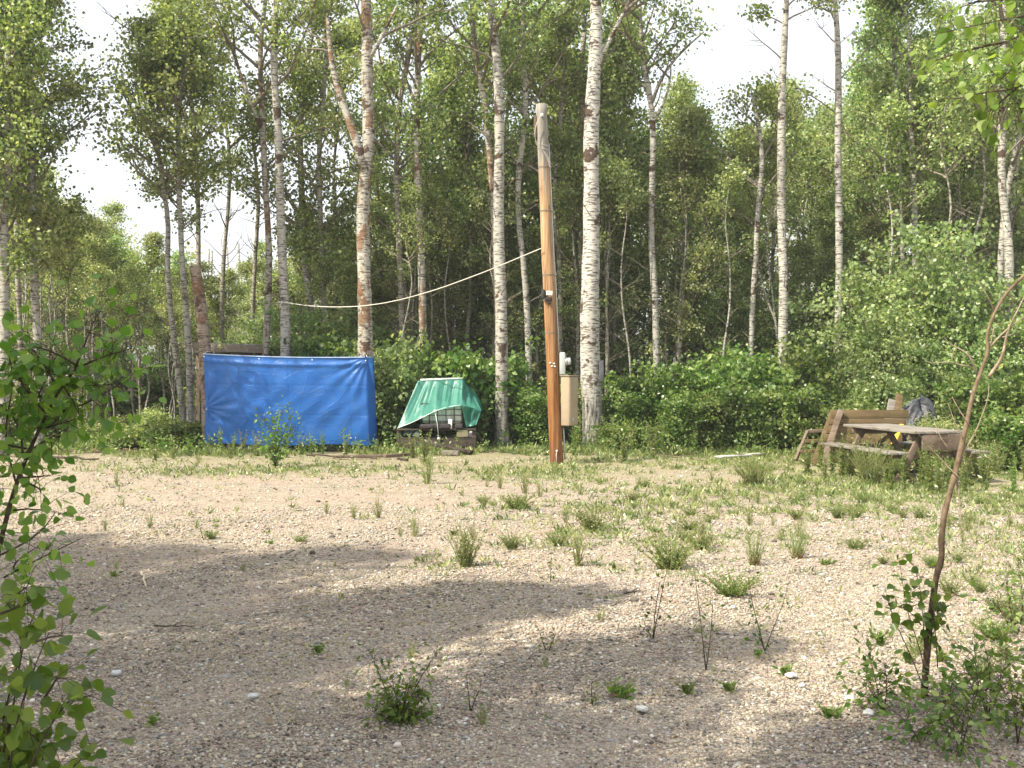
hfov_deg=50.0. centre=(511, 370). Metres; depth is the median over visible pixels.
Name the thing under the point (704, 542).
weed mound
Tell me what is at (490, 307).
aspen tree
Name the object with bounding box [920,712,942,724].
ground rosette
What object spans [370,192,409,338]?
young aspen
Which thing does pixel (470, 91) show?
aspen tree
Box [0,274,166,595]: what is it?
aspen sapling
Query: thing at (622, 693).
ground rosette
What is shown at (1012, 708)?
broad weed
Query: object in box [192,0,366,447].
aspen tree
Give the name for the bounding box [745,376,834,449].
shrub
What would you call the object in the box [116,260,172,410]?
young aspen
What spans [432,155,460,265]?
aspen tree
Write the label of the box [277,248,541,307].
rope
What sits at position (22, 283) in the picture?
young aspen
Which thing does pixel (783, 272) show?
aspen tree
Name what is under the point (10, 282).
aspen tree
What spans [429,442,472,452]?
plank
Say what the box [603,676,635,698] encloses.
ground rosette
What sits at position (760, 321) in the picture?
aspen tree
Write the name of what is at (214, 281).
aspen tree
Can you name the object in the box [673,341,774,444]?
shrub
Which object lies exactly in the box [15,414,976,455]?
undergrowth
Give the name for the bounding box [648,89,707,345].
aspen tree
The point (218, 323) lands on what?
young aspen
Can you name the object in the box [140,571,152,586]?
fallen stick
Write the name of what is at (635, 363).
shrub
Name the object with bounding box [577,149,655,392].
young aspen
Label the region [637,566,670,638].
thin seedling
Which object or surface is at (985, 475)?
tall weed
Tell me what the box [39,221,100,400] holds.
aspen tree
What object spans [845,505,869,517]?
weed mound
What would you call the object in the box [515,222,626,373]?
aspen tree
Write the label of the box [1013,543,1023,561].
weed mound
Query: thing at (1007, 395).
shrub
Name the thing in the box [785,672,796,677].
stone
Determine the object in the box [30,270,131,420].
aspen tree
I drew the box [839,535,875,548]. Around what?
weed mound
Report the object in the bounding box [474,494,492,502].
weed mound
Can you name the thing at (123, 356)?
aspen tree
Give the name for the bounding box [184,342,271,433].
garden shed
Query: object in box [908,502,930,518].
weed mound
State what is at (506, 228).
young aspen
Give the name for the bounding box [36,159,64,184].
young aspen
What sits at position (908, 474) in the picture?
tall weed
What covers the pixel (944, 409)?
shrub
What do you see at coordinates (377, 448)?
tall weed
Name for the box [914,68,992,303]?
young aspen
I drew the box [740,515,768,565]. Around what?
grass tuft
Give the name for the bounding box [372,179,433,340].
young aspen
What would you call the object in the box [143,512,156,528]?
grass tuft
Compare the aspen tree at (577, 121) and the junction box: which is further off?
the aspen tree at (577, 121)
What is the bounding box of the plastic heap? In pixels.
[901,395,937,460]
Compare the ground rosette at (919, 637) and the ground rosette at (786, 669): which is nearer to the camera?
the ground rosette at (786, 669)
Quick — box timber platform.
[397,426,477,449]
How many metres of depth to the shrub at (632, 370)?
27.91 m
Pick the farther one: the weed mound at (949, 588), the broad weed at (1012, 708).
the weed mound at (949, 588)
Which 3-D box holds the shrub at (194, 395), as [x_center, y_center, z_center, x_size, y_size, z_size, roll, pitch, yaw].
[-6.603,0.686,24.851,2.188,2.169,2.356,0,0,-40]
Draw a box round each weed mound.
[200,528,221,538]
[290,534,309,541]
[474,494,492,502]
[495,529,529,548]
[497,491,538,508]
[544,531,570,545]
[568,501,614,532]
[621,489,639,499]
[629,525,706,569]
[638,477,651,486]
[674,529,696,539]
[675,517,701,530]
[679,530,717,549]
[680,507,698,515]
[695,566,762,596]
[700,515,714,522]
[782,507,806,518]
[788,495,804,502]
[789,489,812,499]
[824,501,853,517]
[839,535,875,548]
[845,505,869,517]
[850,491,873,502]
[873,554,892,563]
[877,499,904,512]
[893,644,922,663]
[895,508,910,517]
[899,635,923,654]
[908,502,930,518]
[916,555,937,566]
[929,572,970,594]
[947,550,968,561]
[954,649,1005,679]
[962,478,978,485]
[962,571,983,582]
[966,579,991,591]
[966,612,1021,640]
[970,494,992,503]
[981,597,1011,611]
[986,591,1023,615]
[992,640,1017,657]
[1000,491,1018,500]
[1000,606,1023,623]
[1008,497,1023,510]
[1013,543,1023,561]
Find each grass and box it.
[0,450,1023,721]
[1,439,1023,718]
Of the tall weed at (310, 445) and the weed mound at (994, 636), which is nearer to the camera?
the weed mound at (994, 636)
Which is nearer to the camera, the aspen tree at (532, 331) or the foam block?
the foam block
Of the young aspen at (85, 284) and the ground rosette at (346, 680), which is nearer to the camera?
the ground rosette at (346, 680)
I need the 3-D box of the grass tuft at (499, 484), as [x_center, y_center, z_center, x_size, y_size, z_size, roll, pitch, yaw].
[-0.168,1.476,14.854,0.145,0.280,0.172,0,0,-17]
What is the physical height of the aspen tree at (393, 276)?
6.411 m
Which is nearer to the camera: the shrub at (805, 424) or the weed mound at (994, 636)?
the weed mound at (994, 636)
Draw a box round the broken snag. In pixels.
[152,262,236,446]
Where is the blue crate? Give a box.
[402,430,415,436]
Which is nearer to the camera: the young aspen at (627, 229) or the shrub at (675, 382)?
the shrub at (675, 382)
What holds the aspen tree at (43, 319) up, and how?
on the ground at (196, 496)
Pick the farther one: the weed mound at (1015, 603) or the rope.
the rope
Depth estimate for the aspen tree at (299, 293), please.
25.82 m
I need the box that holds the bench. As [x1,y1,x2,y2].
[812,408,908,464]
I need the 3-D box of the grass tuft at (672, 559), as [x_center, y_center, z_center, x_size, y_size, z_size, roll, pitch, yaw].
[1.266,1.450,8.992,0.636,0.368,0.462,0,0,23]
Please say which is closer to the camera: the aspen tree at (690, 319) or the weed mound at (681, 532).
the weed mound at (681, 532)
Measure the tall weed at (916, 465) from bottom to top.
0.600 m
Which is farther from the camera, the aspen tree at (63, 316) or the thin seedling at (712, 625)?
the aspen tree at (63, 316)
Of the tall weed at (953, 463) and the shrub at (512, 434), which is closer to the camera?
the tall weed at (953, 463)
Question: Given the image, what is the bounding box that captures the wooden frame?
[794,429,822,460]
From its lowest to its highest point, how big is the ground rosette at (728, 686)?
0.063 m
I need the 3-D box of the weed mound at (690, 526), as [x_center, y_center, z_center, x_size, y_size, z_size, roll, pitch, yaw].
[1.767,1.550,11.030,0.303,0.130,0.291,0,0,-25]
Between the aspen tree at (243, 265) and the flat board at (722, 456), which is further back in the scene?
the aspen tree at (243, 265)
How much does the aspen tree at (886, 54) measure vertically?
10.383 m
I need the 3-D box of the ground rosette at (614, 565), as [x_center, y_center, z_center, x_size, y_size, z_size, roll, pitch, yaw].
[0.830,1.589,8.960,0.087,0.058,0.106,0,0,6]
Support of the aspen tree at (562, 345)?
on the ground at (196, 496)
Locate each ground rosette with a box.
[41,542,52,550]
[107,570,122,577]
[144,711,160,725]
[308,642,326,652]
[337,590,344,599]
[343,675,350,686]
[406,641,417,658]
[474,703,491,724]
[538,654,548,666]
[595,607,606,620]
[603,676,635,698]
[604,677,636,699]
[608,562,617,568]
[673,680,697,693]
[717,680,737,691]
[753,648,763,656]
[771,663,793,675]
[815,702,846,721]
[817,556,836,564]
[868,627,890,644]
[908,633,934,645]
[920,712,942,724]
[930,648,956,661]
[951,691,959,706]
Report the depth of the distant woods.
50.99 m
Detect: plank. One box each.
[333,455,382,457]
[383,453,410,457]
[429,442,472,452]
[442,450,459,455]
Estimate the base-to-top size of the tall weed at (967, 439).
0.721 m
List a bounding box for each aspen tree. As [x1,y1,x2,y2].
[0,0,92,454]
[0,0,136,445]
[0,81,68,441]
[9,185,79,381]
[9,247,82,349]
[9,258,112,396]
[9,261,72,387]
[10,273,77,383]
[22,192,110,394]
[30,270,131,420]
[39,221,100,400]
[60,1,246,421]
[60,248,153,382]
[62,206,132,418]
[73,233,164,381]
[87,0,254,445]
[87,198,149,351]
[87,215,123,378]
[98,235,176,423]
[102,0,282,353]
[128,228,196,369]
[142,244,196,371]
[176,0,342,355]
[176,255,245,383]
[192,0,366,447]
[213,265,263,343]
[214,0,378,334]
[215,259,263,343]
[227,238,292,341]
[229,0,386,332]
[231,267,304,343]
[255,0,491,449]
[257,200,341,333]
[264,219,329,305]
[284,6,413,325]
[287,212,332,301]
[315,241,398,344]
[318,240,355,325]
[329,53,440,330]
[330,261,397,337]
[331,0,465,347]
[345,193,468,349]
[351,33,482,351]
[353,221,455,358]
[370,186,396,341]
[373,0,510,432]
[373,244,457,341]
[375,38,485,357]
[382,269,468,354]
[391,185,514,356]
[398,0,554,334]
[402,0,571,446]
[403,116,516,351]
[408,251,495,366]
[409,6,537,351]
[424,0,568,357]
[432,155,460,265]
[434,185,544,365]
[439,251,534,367]
[451,224,544,366]
[453,282,533,361]
[454,131,543,367]
[457,0,603,442]
[470,0,635,347]
[473,220,579,437]
[478,263,573,370]
[479,4,608,378]
[491,0,657,306]
[506,40,634,314]
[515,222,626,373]
[516,246,627,374]
[523,3,711,385]
[523,119,628,435]
[524,297,576,373]
[531,0,657,398]
[531,2,712,394]
[538,162,646,350]
[542,230,671,387]
[560,41,670,336]
[580,0,694,444]
[584,0,724,443]
[599,251,668,380]
[608,97,753,440]
[617,104,668,357]
[618,126,710,370]
[625,102,771,365]
[630,68,767,364]
[636,74,719,360]
[639,265,721,364]
[641,254,748,364]
[646,271,736,369]
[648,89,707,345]
[666,197,778,359]
[673,248,759,363]
[674,68,821,356]
[674,120,778,335]
[681,290,759,364]
[682,265,796,364]
[689,128,775,281]
[698,76,833,356]
[721,113,811,306]
[737,0,850,367]
[740,281,825,356]
[758,63,834,335]
[758,233,856,359]
[765,208,872,351]
[774,95,851,328]
[775,0,877,376]
[787,0,964,331]
[788,106,873,299]
[792,189,888,354]
[797,78,907,335]
[799,39,979,281]
[801,46,930,356]
[803,0,965,299]
[816,211,923,348]
[827,56,965,279]
[829,30,939,264]
[838,0,981,296]
[842,284,895,347]
[882,0,1023,158]
[883,0,1023,256]
[903,52,1009,253]
[906,249,937,273]
[923,220,991,304]
[929,0,1023,328]
[929,44,1020,282]
[931,4,1023,278]
[932,0,1023,314]
[943,59,1019,264]
[947,11,1023,255]
[956,13,1023,257]
[965,0,1023,312]
[965,51,1023,308]
[968,187,1023,318]
[975,194,1022,311]
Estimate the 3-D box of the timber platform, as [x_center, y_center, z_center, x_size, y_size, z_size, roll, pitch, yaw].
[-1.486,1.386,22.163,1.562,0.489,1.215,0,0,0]
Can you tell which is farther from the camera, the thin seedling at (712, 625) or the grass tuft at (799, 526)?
the grass tuft at (799, 526)
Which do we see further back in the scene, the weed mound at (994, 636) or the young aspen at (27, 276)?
the young aspen at (27, 276)
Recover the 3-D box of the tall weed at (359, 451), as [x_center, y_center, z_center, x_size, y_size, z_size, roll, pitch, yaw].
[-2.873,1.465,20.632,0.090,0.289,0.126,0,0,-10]
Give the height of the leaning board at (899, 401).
0.856 m
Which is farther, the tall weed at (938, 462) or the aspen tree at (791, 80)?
the aspen tree at (791, 80)
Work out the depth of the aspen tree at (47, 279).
28.75 m
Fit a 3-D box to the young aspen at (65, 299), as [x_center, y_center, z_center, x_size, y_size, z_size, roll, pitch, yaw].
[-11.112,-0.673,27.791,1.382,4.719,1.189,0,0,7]
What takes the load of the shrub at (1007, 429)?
on the ground at (196, 496)
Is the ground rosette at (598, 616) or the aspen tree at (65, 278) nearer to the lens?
the ground rosette at (598, 616)
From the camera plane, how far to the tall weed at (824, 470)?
16.23 m
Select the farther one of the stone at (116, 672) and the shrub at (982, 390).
the shrub at (982, 390)
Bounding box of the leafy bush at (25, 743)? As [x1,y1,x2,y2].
[0,547,133,767]
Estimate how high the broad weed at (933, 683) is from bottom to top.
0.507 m
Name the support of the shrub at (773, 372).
on the ground at (196, 496)
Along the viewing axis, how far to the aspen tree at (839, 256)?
23.83 m
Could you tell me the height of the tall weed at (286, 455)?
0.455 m
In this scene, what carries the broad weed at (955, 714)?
on the ground at (196, 496)
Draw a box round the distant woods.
[10,32,1022,370]
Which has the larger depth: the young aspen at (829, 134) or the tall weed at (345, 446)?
the young aspen at (829, 134)
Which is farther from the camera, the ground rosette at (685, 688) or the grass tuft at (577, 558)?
the grass tuft at (577, 558)
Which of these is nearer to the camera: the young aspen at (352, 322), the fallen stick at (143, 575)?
the fallen stick at (143, 575)
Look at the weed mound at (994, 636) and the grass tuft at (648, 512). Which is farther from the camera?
the grass tuft at (648, 512)
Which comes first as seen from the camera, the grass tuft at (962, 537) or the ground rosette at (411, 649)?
the ground rosette at (411, 649)
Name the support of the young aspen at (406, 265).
on the ground at (196, 496)
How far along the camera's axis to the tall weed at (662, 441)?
21.27 m
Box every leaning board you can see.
[886,398,895,433]
[894,394,902,409]
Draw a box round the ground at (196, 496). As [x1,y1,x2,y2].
[0,382,1023,767]
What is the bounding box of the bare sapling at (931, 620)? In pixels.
[872,274,1023,698]
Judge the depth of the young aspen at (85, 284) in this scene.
26.62 m
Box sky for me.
[2,0,1015,379]
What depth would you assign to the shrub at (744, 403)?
21.25 m
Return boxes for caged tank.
[421,403,464,427]
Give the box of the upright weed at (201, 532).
[197,520,208,539]
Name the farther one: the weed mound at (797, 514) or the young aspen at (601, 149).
the young aspen at (601, 149)
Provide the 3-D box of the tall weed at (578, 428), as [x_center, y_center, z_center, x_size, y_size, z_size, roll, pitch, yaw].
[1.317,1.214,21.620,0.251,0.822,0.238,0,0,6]
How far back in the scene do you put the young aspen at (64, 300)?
27.89 m
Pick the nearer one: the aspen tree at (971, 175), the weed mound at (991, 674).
the weed mound at (991, 674)
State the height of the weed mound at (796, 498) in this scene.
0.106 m
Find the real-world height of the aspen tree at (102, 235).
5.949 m
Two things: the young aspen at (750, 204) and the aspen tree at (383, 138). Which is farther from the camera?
the aspen tree at (383, 138)
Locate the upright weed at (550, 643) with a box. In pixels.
[535,625,559,652]
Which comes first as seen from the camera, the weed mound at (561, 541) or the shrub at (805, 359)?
the weed mound at (561, 541)
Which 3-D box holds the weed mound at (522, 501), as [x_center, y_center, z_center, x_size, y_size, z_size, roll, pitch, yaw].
[0.074,1.513,12.716,0.505,0.227,0.527,0,0,-21]
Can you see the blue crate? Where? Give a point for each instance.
(410, 432)
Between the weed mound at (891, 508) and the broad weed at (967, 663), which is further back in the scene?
the weed mound at (891, 508)
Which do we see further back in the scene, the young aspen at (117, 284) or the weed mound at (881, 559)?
the young aspen at (117, 284)
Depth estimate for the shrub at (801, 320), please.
27.12 m
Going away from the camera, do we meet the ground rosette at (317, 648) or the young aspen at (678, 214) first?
the ground rosette at (317, 648)
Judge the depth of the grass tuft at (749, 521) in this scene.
11.39 m
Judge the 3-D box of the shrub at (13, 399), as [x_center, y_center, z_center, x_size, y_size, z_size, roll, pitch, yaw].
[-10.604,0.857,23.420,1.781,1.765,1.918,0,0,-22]
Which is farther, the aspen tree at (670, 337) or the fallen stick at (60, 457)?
the aspen tree at (670, 337)
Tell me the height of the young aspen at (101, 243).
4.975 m
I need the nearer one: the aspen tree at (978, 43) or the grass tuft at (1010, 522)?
the grass tuft at (1010, 522)
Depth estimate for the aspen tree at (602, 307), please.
26.25 m
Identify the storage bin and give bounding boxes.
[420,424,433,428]
[433,423,450,428]
[455,423,462,428]
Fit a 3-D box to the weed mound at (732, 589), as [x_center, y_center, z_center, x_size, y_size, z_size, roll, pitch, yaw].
[1.556,1.521,7.826,0.479,0.206,0.459,0,0,28]
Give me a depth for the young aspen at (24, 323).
24.35 m
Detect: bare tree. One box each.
[194,63,300,352]
[208,80,319,342]
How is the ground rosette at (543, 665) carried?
on the ground at (196, 496)
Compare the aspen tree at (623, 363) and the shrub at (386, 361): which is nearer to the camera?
the shrub at (386, 361)
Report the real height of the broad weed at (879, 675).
0.528 m
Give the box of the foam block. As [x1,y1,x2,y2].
[457,430,467,436]
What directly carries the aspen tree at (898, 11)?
on the ground at (196, 496)
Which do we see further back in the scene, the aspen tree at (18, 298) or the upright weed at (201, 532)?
the aspen tree at (18, 298)
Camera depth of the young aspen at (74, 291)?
26.77 m
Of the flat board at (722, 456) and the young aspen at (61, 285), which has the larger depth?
the young aspen at (61, 285)
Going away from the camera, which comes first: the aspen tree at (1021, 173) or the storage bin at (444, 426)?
the storage bin at (444, 426)
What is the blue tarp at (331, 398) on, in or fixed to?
attached to the aspen tree at (364, 152)
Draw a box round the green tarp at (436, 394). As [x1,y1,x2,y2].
[398,377,482,439]
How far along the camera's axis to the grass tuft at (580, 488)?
14.07 m
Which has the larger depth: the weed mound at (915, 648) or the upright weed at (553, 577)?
the upright weed at (553, 577)
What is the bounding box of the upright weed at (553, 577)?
[546,557,557,582]
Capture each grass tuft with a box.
[102,518,108,530]
[113,471,120,483]
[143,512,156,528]
[324,499,329,513]
[350,500,358,518]
[371,493,383,517]
[405,505,419,536]
[415,440,435,483]
[447,520,482,567]
[468,524,476,538]
[481,493,487,507]
[487,466,493,478]
[495,470,503,488]
[506,492,514,508]
[518,464,533,493]
[536,479,544,496]
[560,503,570,522]
[568,519,590,565]
[577,480,584,494]
[613,508,621,524]
[633,471,643,484]
[643,505,652,519]
[691,487,697,500]
[695,513,708,538]
[714,503,720,514]
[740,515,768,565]
[744,501,755,525]
[754,487,762,503]
[774,521,787,540]
[782,514,812,558]
[791,511,805,536]
[947,506,952,526]
[960,529,968,542]
[962,512,975,531]
[1003,508,1015,526]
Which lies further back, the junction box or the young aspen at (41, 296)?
the young aspen at (41, 296)
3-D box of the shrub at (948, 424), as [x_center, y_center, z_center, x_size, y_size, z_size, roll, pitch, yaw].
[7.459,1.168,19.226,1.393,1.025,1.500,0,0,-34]
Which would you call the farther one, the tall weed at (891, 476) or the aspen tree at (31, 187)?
the aspen tree at (31, 187)
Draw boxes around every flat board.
[715,454,750,457]
[735,452,765,455]
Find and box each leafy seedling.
[254,395,302,466]
[354,640,451,728]
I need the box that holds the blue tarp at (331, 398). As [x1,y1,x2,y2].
[203,351,376,445]
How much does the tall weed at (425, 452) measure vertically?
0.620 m
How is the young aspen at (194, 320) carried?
on the ground at (196, 496)
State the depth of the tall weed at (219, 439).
21.10 m
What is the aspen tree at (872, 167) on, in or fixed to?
on the ground at (196, 496)
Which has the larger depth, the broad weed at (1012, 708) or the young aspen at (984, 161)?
the young aspen at (984, 161)
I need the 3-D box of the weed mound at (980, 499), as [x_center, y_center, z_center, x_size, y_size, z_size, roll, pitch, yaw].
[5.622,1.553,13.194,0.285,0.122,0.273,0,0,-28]
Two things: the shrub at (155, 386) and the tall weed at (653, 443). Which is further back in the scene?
the shrub at (155, 386)
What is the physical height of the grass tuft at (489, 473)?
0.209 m
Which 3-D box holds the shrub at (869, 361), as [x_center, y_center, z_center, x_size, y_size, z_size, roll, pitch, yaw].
[7.456,0.182,22.482,3.315,2.922,2.589,0,0,39]
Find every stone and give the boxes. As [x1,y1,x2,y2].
[111,670,121,675]
[248,693,257,697]
[636,705,648,711]
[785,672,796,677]
[844,695,854,701]
[862,708,874,715]
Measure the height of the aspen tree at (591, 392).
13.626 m
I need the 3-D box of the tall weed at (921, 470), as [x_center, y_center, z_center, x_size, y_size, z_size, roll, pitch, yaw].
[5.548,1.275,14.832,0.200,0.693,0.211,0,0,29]
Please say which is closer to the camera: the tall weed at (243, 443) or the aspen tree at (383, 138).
the tall weed at (243, 443)
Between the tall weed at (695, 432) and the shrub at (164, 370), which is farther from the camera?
the shrub at (164, 370)
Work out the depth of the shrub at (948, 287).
22.07 m
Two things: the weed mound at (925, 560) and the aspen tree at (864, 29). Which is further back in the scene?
the aspen tree at (864, 29)
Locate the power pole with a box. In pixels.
[534,103,577,464]
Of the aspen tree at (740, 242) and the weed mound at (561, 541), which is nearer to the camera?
the weed mound at (561, 541)
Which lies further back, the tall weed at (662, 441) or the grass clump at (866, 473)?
the tall weed at (662, 441)
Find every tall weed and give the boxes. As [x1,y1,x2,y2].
[151,444,158,460]
[170,440,176,458]
[187,440,191,455]
[208,434,213,448]
[216,426,223,449]
[227,441,233,458]
[231,434,236,454]
[238,429,247,448]
[252,431,261,455]
[283,438,288,457]
[297,436,304,454]
[308,434,312,453]
[319,431,325,453]
[342,432,350,454]
[357,441,360,454]
[375,439,378,453]
[407,433,418,457]
[418,429,431,462]
[569,427,578,454]
[575,412,582,448]
[600,414,615,446]
[608,423,616,450]
[619,433,629,462]
[627,421,637,451]
[645,420,659,455]
[658,420,665,453]
[673,426,682,447]
[690,424,699,450]
[799,422,807,457]
[801,437,815,474]
[816,433,826,469]
[819,451,827,478]
[828,439,837,472]
[833,451,839,462]
[837,432,850,464]
[837,439,846,476]
[852,436,869,478]
[856,433,871,466]
[881,438,892,481]
[885,454,896,490]
[899,449,909,484]
[900,446,912,480]
[912,442,923,472]
[915,442,928,487]
[923,443,936,490]
[932,455,949,492]
[933,448,942,484]
[943,455,952,489]
[950,458,961,474]
[951,456,964,486]
[960,457,968,491]
[962,448,974,483]
[965,428,976,468]
[970,442,986,480]
[974,439,995,486]
[989,441,1003,475]
[1007,451,1018,491]
[1019,451,1023,478]
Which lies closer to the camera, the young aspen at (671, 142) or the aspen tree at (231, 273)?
the young aspen at (671, 142)
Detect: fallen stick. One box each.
[53,455,98,459]
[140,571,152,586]
[154,621,191,626]
[306,454,376,458]
[624,587,640,593]
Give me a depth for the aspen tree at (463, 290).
26.13 m
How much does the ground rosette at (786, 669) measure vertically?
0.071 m
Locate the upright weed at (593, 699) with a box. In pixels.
[581,675,601,704]
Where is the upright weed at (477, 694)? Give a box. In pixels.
[459,668,485,710]
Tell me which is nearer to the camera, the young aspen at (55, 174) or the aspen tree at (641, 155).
the aspen tree at (641, 155)
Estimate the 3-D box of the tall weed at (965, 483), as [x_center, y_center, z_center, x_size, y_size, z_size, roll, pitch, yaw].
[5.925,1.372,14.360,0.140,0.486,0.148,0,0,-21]
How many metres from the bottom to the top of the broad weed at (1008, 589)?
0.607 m
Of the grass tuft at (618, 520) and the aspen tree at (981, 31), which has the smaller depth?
the grass tuft at (618, 520)
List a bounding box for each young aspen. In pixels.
[8,193,51,390]
[9,186,47,390]
[9,199,55,372]
[10,147,65,331]
[10,212,65,375]
[12,209,61,389]
[20,205,72,399]
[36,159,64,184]
[37,228,80,437]
[43,194,84,377]
[44,259,110,396]
[44,262,84,376]
[51,252,85,409]
[55,246,73,396]
[64,252,122,418]
[64,263,105,415]
[69,274,132,424]
[69,300,91,371]
[72,233,131,424]
[74,222,135,412]
[83,260,123,414]
[91,265,121,416]
[92,287,153,424]
[102,284,155,424]
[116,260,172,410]
[128,247,141,265]
[135,281,180,410]
[137,300,191,421]
[142,301,167,371]
[149,262,190,416]
[151,304,208,421]
[151,314,181,413]
[158,276,181,417]
[165,275,216,420]
[167,303,220,389]
[172,274,211,393]
[191,296,229,352]
[192,309,238,339]
[207,296,243,352]
[241,254,293,306]
[278,272,311,326]
[289,254,333,302]
[299,259,356,333]
[313,279,356,332]
[327,262,346,305]
[340,312,357,330]
[350,271,395,323]
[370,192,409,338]
[370,205,394,324]
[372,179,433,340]
[378,171,457,433]
[384,176,442,341]
[385,233,439,322]
[386,205,439,336]
[407,189,470,352]
[460,184,515,366]
[462,147,534,355]
[509,143,535,325]
[551,142,637,393]
[560,163,628,439]
[565,137,645,395]
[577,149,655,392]
[599,170,638,371]
[611,200,647,375]
[618,132,658,372]
[624,181,638,244]
[629,153,690,372]
[630,170,671,368]
[645,115,719,364]
[654,144,721,360]
[657,156,709,370]
[699,155,767,366]
[718,136,823,354]
[719,182,774,234]
[720,120,806,352]
[765,111,844,316]
[774,150,844,347]
[789,123,849,318]
[798,101,879,240]
[800,139,842,292]
[832,122,875,263]
[846,78,941,310]
[858,84,952,271]
[896,52,985,280]
[901,92,954,274]
[908,36,1023,310]
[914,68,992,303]
[924,103,998,257]
[926,59,1018,276]
[928,101,990,258]
[931,64,1020,298]
[964,120,1008,280]
[965,59,1023,272]
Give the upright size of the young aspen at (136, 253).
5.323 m
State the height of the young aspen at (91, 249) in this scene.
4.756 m
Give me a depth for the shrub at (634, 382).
23.20 m
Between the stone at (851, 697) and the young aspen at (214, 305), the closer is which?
the stone at (851, 697)
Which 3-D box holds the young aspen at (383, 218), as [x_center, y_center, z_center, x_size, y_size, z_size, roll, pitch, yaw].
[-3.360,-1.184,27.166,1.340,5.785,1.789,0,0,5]
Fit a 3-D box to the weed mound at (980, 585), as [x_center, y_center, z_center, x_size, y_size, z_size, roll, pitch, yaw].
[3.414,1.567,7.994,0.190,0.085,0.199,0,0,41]
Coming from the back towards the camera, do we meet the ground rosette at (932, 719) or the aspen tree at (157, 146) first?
the aspen tree at (157, 146)
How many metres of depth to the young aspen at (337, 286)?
28.02 m
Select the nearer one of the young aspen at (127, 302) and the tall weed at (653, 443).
the tall weed at (653, 443)
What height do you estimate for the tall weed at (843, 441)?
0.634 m
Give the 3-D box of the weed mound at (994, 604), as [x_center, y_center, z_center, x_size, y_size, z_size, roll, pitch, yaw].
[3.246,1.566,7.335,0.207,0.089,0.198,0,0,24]
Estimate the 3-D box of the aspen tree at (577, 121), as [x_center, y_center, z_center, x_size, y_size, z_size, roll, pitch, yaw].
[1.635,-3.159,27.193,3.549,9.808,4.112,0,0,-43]
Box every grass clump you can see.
[727,453,778,486]
[833,445,866,475]
[846,437,895,483]
[878,447,914,478]
[975,437,1012,470]
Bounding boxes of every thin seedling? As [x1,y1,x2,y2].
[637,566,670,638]
[690,567,725,670]
[735,571,800,651]
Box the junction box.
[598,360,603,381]
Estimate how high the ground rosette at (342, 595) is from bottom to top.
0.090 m
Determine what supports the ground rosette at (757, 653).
on the ground at (196, 496)
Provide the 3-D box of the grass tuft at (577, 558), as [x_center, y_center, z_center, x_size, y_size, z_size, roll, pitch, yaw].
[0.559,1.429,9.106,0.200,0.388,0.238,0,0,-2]
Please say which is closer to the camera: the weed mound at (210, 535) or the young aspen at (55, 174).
the weed mound at (210, 535)
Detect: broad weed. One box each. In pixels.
[836,621,927,715]
[869,686,963,752]
[906,649,988,714]
[909,651,1017,767]
[938,614,1023,729]
[962,627,1023,749]
[969,548,1023,635]
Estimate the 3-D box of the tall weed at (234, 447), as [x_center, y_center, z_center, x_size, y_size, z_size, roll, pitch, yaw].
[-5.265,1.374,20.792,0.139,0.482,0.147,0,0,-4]
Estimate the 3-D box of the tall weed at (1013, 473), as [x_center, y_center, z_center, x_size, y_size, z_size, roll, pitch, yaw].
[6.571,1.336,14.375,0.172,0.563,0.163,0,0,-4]
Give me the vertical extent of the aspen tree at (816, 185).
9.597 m
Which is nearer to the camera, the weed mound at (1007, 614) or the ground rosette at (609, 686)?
the ground rosette at (609, 686)
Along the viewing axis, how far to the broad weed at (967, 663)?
4.98 m
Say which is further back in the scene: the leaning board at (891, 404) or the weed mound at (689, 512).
the leaning board at (891, 404)
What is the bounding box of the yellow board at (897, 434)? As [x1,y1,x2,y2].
[891,424,903,443]
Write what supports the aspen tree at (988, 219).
on the ground at (196, 496)
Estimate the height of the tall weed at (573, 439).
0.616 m
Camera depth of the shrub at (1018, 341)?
21.52 m
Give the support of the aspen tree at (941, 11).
on the ground at (196, 496)
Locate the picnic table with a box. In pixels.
[820,424,991,482]
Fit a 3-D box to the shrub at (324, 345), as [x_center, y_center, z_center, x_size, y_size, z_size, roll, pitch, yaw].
[-3.498,0.206,23.964,2.818,2.934,3.359,0,0,-7]
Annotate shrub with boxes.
[8,375,48,441]
[45,401,90,441]
[60,411,127,442]
[72,361,152,423]
[90,362,185,426]
[92,420,158,447]
[123,403,179,439]
[126,365,183,405]
[132,417,205,449]
[148,358,195,418]
[175,369,200,420]
[194,311,298,356]
[233,297,373,356]
[269,304,397,355]
[284,311,407,386]
[340,321,398,360]
[341,329,441,443]
[375,367,437,436]
[375,380,420,443]
[392,330,544,441]
[423,345,482,433]
[477,376,546,444]
[478,394,494,442]
[508,344,546,393]
[509,382,564,445]
[536,368,605,441]
[581,383,649,425]
[585,420,674,450]
[601,360,693,429]
[604,359,661,383]
[616,334,661,375]
[631,350,715,445]
[651,378,728,448]
[655,388,724,448]
[670,388,747,449]
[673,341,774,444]
[700,343,822,443]
[715,373,790,447]
[742,311,812,357]
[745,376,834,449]
[753,329,843,404]
[776,244,1021,400]
[793,406,848,447]
[794,366,854,408]
[802,395,885,443]
[813,313,946,408]
[816,355,892,394]
[819,209,1023,401]
[831,369,932,409]
[890,305,1023,401]
[904,411,978,460]
[924,366,1001,445]
[927,278,1023,371]
[928,317,1023,386]
[931,368,1012,449]
[968,406,1023,470]
[978,315,1023,378]
[980,375,1023,429]
[991,358,1023,418]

